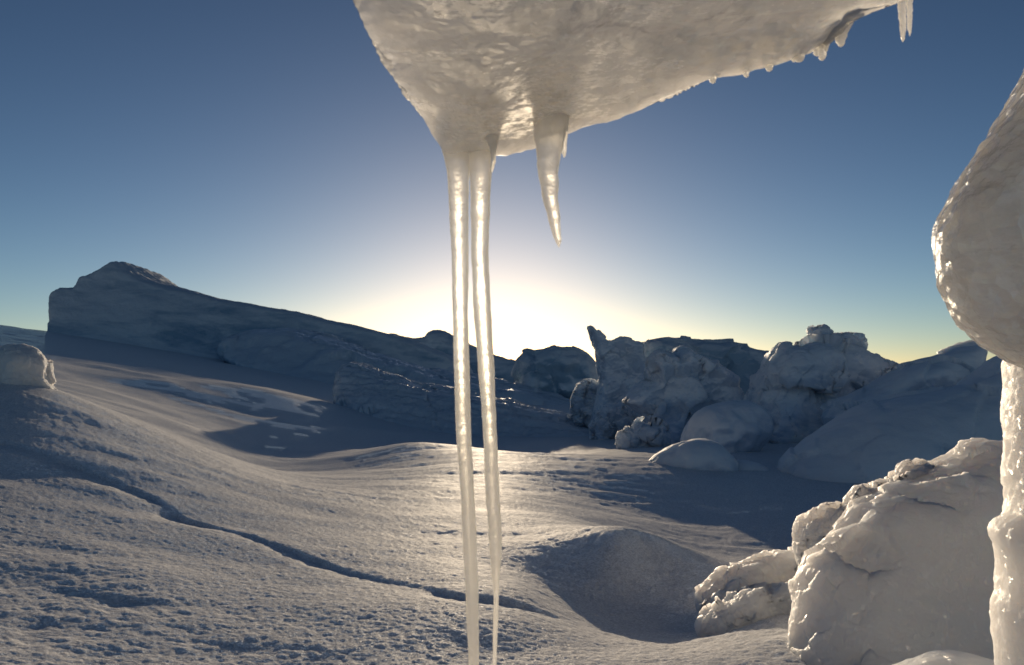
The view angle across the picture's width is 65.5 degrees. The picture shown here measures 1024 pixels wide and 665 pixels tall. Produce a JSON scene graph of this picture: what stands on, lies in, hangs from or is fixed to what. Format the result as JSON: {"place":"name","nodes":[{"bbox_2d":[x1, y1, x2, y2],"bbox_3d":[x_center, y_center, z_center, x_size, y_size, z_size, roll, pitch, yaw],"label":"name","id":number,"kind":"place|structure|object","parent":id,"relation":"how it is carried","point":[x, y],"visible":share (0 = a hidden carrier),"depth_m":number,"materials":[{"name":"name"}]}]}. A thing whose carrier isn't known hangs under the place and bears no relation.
{"place":"outdoors","nodes":[
{"label":"outdoors","id":0,"kind":"place"},
{"bbox_2d":[0,325,862,664],"bbox_3d":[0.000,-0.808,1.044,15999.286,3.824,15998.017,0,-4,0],"label":"snow ground","id":1,"kind":"structure","parent":0,"point":[162,507],"depth_m":2.72,"materials":[{"name":"white snow"}]},
{"bbox_2d":[0,344,56,389],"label":"snow lump","id":2,"kind":"object","parent":1,"relation":"on","point":[22,364],"visible":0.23,"depth_m":4.09,"materials":[{"name":"white snow"}]},
{"bbox_2d":[47,261,472,373],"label":"ice ridge","id":3,"kind":"structure","parent":1,"relation":"on","point":[123,302],"depth_m":32.08,"materials":[{"name":"white snow"}]},
{"bbox_2d":[215,328,569,404],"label":"ice slab","id":4,"kind":"structure","parent":1,"relation":"on","point":[313,355],"depth_m":27.07,"materials":[{"name":"white snow"}]},
{"bbox_2d":[389,330,515,382],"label":"ice ridge","id":5,"kind":"structure","parent":1,"relation":"on","point":[441,340],"depth_m":41.70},
{"bbox_2d":[332,362,588,436],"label":"ice slab","id":6,"kind":"structure","parent":1,"relation":"on","point":[370,390],"depth_m":13.51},
{"bbox_2d":[570,378,599,427],"bbox_3d":[1.340,1.266,13.828,0.683,0.947,0.630,0,-4,0],"label":"ice chunk","id":7,"kind":"object","parent":6,"relation":"on","point":[583,397],"visible":0.55,"depth_m":13.62,"materials":[{"name":"white ice"}]},
{"bbox_2d":[587,325,644,427],"bbox_3d":[1.776,0.895,13.244,1.034,2.041,0.978,0,-4,0],"label":"ice pinnacle","id":8,"kind":"object","parent":6,"relation":"on","point":[620,365],"visible":0.59,"depth_m":12.88,"materials":[{"name":"white ice"}]},
{"bbox_2d":[511,345,598,398],"bbox_3d":[1.606,1.586,29.167,3.267,2.210,3.281,0,-4,0],"label":"ice hump","id":9,"kind":"object","parent":1,"relation":"on","point":[562,371],"visible":0.61,"depth_m":27.86,"materials":[{"name":"white ice"}]},
{"bbox_2d":[588,401,638,439],"bbox_3d":[1.526,1.383,11.800,0.813,0.722,0.642,0,-4,0],"label":"ice chunk","id":10,"kind":"object","parent":1,"relation":"on","point":[609,421],"visible":0.56,"depth_m":11.58,"materials":[{"name":"white ice"}]},
{"bbox_2d":[615,416,670,448],"bbox_3d":[1.474,1.360,8.988,0.702,0.828,0.651,0,-4,0],"label":"ice chunk","id":11,"kind":"object","parent":1,"relation":"on","point":[652,432],"visible":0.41,"depth_m":8.80,"materials":[{"name":"white ice"}]},
{"bbox_2d":[622,345,743,441],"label":"ice block","id":12,"kind":"structure","parent":1,"relation":"on","point":[676,388],"depth_m":10.25,"materials":[{"name":"white ice"}]},
{"bbox_2d":[649,438,738,471],"bbox_3d":[1.401,1.112,6.313,0.821,0.541,0.837,0,-4,0],"label":"ice boulder","id":13,"kind":"object","parent":1,"relation":"on","point":[702,454],"visible":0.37,"depth_m":6.05,"materials":[{"name":"white snow"}]},
{"bbox_2d":[642,336,768,394],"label":"ice slab","id":14,"kind":"structure","parent":1,"relation":"on","point":[742,361],"depth_m":14.10,"materials":[{"name":"white ice"}]},
{"bbox_2d":[680,400,773,452],"bbox_3d":[2.103,1.113,7.890,0.853,0.875,0.858,3,-5,-43],"label":"ice boulder","id":15,"kind":"object","parent":1,"relation":"on","point":[738,426],"visible":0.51,"depth_m":7.62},
{"bbox_2d":[694,582,791,636],"bbox_3d":[0.640,0.762,2.045,0.330,0.242,0.241,0,-4,0],"label":"ice chunk","id":16,"kind":"object","parent":1,"relation":"on","point":[744,606],"visible":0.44,"depth_m":2.01,"materials":[{"name":"white"}]},
{"bbox_2d":[694,547,797,612],"bbox_3d":[0.705,0.720,2.255,0.383,0.218,0.236,0,-4,0],"label":"ice chunk","id":17,"kind":"object","parent":1,"relation":"on","point":[774,566],"visible":0.38,"depth_m":2.21,"materials":[{"name":"white"}]},
{"bbox_2d":[737,459,769,470],"bbox_3d":[1.882,1.175,6.200,0.513,0.365,0.508,0,-4,0],"label":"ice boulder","id":18,"kind":"object","parent":1,"relation":"on","point":[746,465],"visible":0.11,"depth_m":6.08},
{"bbox_2d":[743,334,898,442],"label":"ice block","id":19,"kind":"structure","parent":1,"relation":"on","point":[792,389],"depth_m":9.12,"materials":[{"name":"white ice"}]},
{"bbox_2d":[806,324,867,349],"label":"ice block","id":20,"kind":"structure","parent":19,"relation":"on","point":[858,339],"depth_m":9.57,"materials":[{"name":"white ice"}]},
{"bbox_2d":[777,356,1002,483],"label":"ice slab","id":21,"kind":"structure","parent":1,"relation":"on","point":[866,442],"depth_m":5.92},
{"bbox_2d":[787,438,1003,664],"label":"ice block","id":22,"kind":"structure","parent":1,"relation":"on","point":[891,572],"depth_m":1.69,"materials":[{"name":"white"}]},
{"bbox_2d":[792,501,844,565],"bbox_3d":[0.836,0.551,2.119,0.186,0.202,0.220,0,-4,0],"label":"ice chunk","id":23,"kind":"object","parent":22,"relation":"on","point":[812,527],"visible":0.34,"depth_m":2.09,"materials":[{"name":"white"}]},
{"bbox_2d":[840,458,934,509],"bbox_3d":[0.989,0.439,2.076,0.249,0.215,0.239,0,-4,0],"label":"ice chunk","id":24,"kind":"object","parent":22,"relation":"on","point":[914,468],"visible":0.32,"depth_m":2.07,"materials":[{"name":"white"}]},
{"bbox_2d":[820,340,987,424],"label":"ice slab","id":25,"kind":"structure","parent":1,"relation":"on","point":[950,366],"depth_m":7.88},
{"bbox_2d":[893,650,993,664],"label":"snow lump","id":26,"kind":"object","parent":1,"relation":"on","point":[944,657],"visible":0.95,"depth_m":1.26,"materials":[{"name":"white snow"}]},
{"bbox_2d":[0,0,1023,363],"label":"sky","id":27,"kind":"structure","parent":0,"point":[266,153],"materials":[{"name":"blue"}]},
{"bbox_2d":[353,0,903,155],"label":"ice overhang","id":28,"kind":"object","parent":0,"point":[469,76],"visible":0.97,"depth_m":0.81,"materials":[{"name":"white ice"}]},
{"bbox_2d":[441,148,478,664],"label":"icicle","id":29,"kind":"object","parent":28,"relation":"hanging from","point":[457,166],"visible":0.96,"depth_m":0.94,"materials":[{"name":"white ice"}]},
{"bbox_2d":[469,150,501,664],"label":"icicle","id":30,"kind":"object","parent":28,"relation":"hanging from","point":[480,171],"visible":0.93,"depth_m":0.94,"materials":[{"name":"white"}]},
{"bbox_2d":[485,134,499,172],"bbox_3d":[-0.024,-0.215,0.916,0.048,0.065,0.040,0,-4,0],"label":"icicle","id":31,"kind":"object","parent":28,"relation":"hanging from","point":[492,140],"visible":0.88,"depth_m":0.91,"materials":[{"name":"white ice"}]},
{"bbox_2d":[534,112,569,246],"bbox_3d":[0.045,-0.190,0.904,0.086,0.190,0.073,0,-4,0],"label":"icicle","id":32,"kind":"object","parent":28,"relation":"hanging from","point":[549,134],"visible":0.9,"depth_m":0.90,"materials":[{"name":"white ice"}]},
{"bbox_2d":[562,123,568,156],"bbox_3d":[0.060,-0.234,0.917,0.044,0.067,0.037,0,-4,0],"label":"icicle","id":33,"kind":"object","parent":28,"relation":"hanging from","point":[564,150],"visible":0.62,"depth_m":0.91,"materials":[{"name":"white ice"}]},
{"bbox_2d":[709,77,716,82],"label":"icicle","id":34,"kind":"object","parent":28,"relation":"attached to","point":[712,80],"visible":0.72,"depth_m":0.88,"materials":[{"name":"white ice"}]},
{"bbox_2d":[765,65,772,71],"bbox_3d":[0.280,-0.297,0.870,0.018,0.026,0.015,0,-4,0],"label":"icicle","id":35,"kind":"object","parent":28,"relation":"attached to","point":[768,68],"visible":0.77,"depth_m":0.87,"materials":[{"name":"white ice"}]},
{"bbox_2d":[794,54,804,61],"bbox_3d":[0.313,-0.304,0.863,0.021,0.025,0.017,0,-4,0],"label":"icicle","id":36,"kind":"object","parent":28,"relation":"attached to","point":[799,58],"visible":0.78,"depth_m":0.86,"materials":[{"name":"white ice"}]},
{"bbox_2d":[813,47,818,55],"bbox_3d":[0.330,-0.308,0.857,0.015,0.025,0.010,0,-4,0],"label":"icicle","id":37,"kind":"object","parent":28,"relation":"attached to","point":[816,52],"visible":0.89,"depth_m":0.85,"materials":[{"name":"white ice"}]},
{"bbox_2d":[818,44,826,60],"bbox_3d":[0.335,-0.306,0.854,0.022,0.031,0.018,0,-4,0],"label":"icicle","id":38,"kind":"object","parent":28,"relation":"attached to","point":[822,52],"visible":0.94,"depth_m":0.85,"materials":[{"name":"white ice"}]},
{"bbox_2d":[835,22,853,46],"bbox_3d":[0.348,-0.315,0.838,0.023,0.031,0.019,0,-4,0],"label":"icicle","id":39,"kind":"object","parent":28,"relation":"attached to","point":[840,39],"visible":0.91,"depth_m":0.83,"materials":[{"name":"white ice"}]},
{"bbox_2d":[897,0,906,41],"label":"icicle","id":40,"kind":"object","parent":28,"relation":"hanging from","point":[901,6],"visible":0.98,"depth_m":0.82,"materials":[{"name":"white ice"}]},
{"bbox_2d":[906,0,912,35],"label":"icicle","id":41,"kind":"object","parent":28,"relation":"hanging from","point":[909,5],"visible":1,"depth_m":0.82,"materials":[{"name":"white ice"}]},
{"bbox_2d":[931,70,1023,664],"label":"ice pillar","id":42,"kind":"structure","parent":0,"point":[977,240],"depth_m":1.08,"materials":[{"name":"white"}]}
]}

